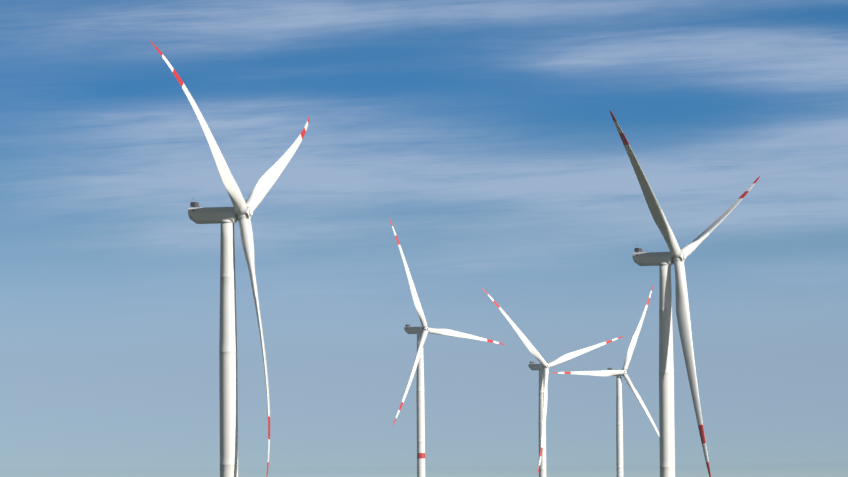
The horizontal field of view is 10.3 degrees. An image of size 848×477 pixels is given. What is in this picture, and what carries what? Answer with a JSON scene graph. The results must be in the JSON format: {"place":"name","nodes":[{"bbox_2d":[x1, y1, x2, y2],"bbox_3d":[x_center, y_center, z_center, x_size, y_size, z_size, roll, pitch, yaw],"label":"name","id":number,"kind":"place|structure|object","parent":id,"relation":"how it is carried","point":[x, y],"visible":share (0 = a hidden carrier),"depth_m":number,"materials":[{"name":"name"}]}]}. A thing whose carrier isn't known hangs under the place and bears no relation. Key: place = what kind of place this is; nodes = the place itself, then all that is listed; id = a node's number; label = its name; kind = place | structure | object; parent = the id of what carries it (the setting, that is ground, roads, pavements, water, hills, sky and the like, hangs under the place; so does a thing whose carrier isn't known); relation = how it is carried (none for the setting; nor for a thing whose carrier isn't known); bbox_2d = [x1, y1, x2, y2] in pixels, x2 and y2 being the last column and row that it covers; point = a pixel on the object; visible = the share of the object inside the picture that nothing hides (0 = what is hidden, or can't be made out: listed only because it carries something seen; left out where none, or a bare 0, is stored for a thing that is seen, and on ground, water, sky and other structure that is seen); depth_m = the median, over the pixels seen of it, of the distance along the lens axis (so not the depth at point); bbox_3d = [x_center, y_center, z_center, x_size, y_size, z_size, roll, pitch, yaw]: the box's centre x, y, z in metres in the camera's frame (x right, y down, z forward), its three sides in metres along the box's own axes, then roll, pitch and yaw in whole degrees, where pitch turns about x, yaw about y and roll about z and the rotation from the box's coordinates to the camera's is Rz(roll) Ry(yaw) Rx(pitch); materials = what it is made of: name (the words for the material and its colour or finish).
{"place":"outdoors","nodes":[
{"label":"outdoors","id":0,"kind":"place"},
{"bbox_2d":[0,0,847,476],"label":"sky","id":1,"kind":"structure","parent":0,"point":[487,137],"materials":[{"name":"blue"}]},
{"bbox_3d":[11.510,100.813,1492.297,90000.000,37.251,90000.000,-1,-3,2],"label":"ground","id":2,"kind":"structure","parent":0,"visible":0},
{"bbox_2d":[151,41,308,476],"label":"turbine","id":3,"kind":"object","parent":2,"relation":"on","point":[241,211],"visible":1,"depth_m":1127.56,"materials":[{"name":"paint"}]},
{"bbox_2d":[389,218,503,476],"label":"turbine","id":4,"kind":"object","parent":2,"relation":"on","point":[423,331],"visible":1,"depth_m":2529.35,"materials":[{"name":"paint"}]},
{"bbox_2d":[482,288,622,476],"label":"turbine","id":5,"kind":"object","parent":2,"relation":"on","point":[544,366],"visible":1,"depth_m":2755.54,"materials":[{"name":"paint"}]},
{"bbox_2d":[552,286,658,476],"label":"turbine","id":6,"kind":"object","parent":2,"relation":"on","point":[618,374],"visible":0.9,"depth_m":2985.73,"materials":[{"name":"paint"}]},
{"bbox_2d":[610,110,759,476],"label":"turbine","id":7,"kind":"object","parent":2,"relation":"on","point":[676,256],"visible":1,"depth_m":1350.28,"materials":[{"name":"paint"}]}
]}

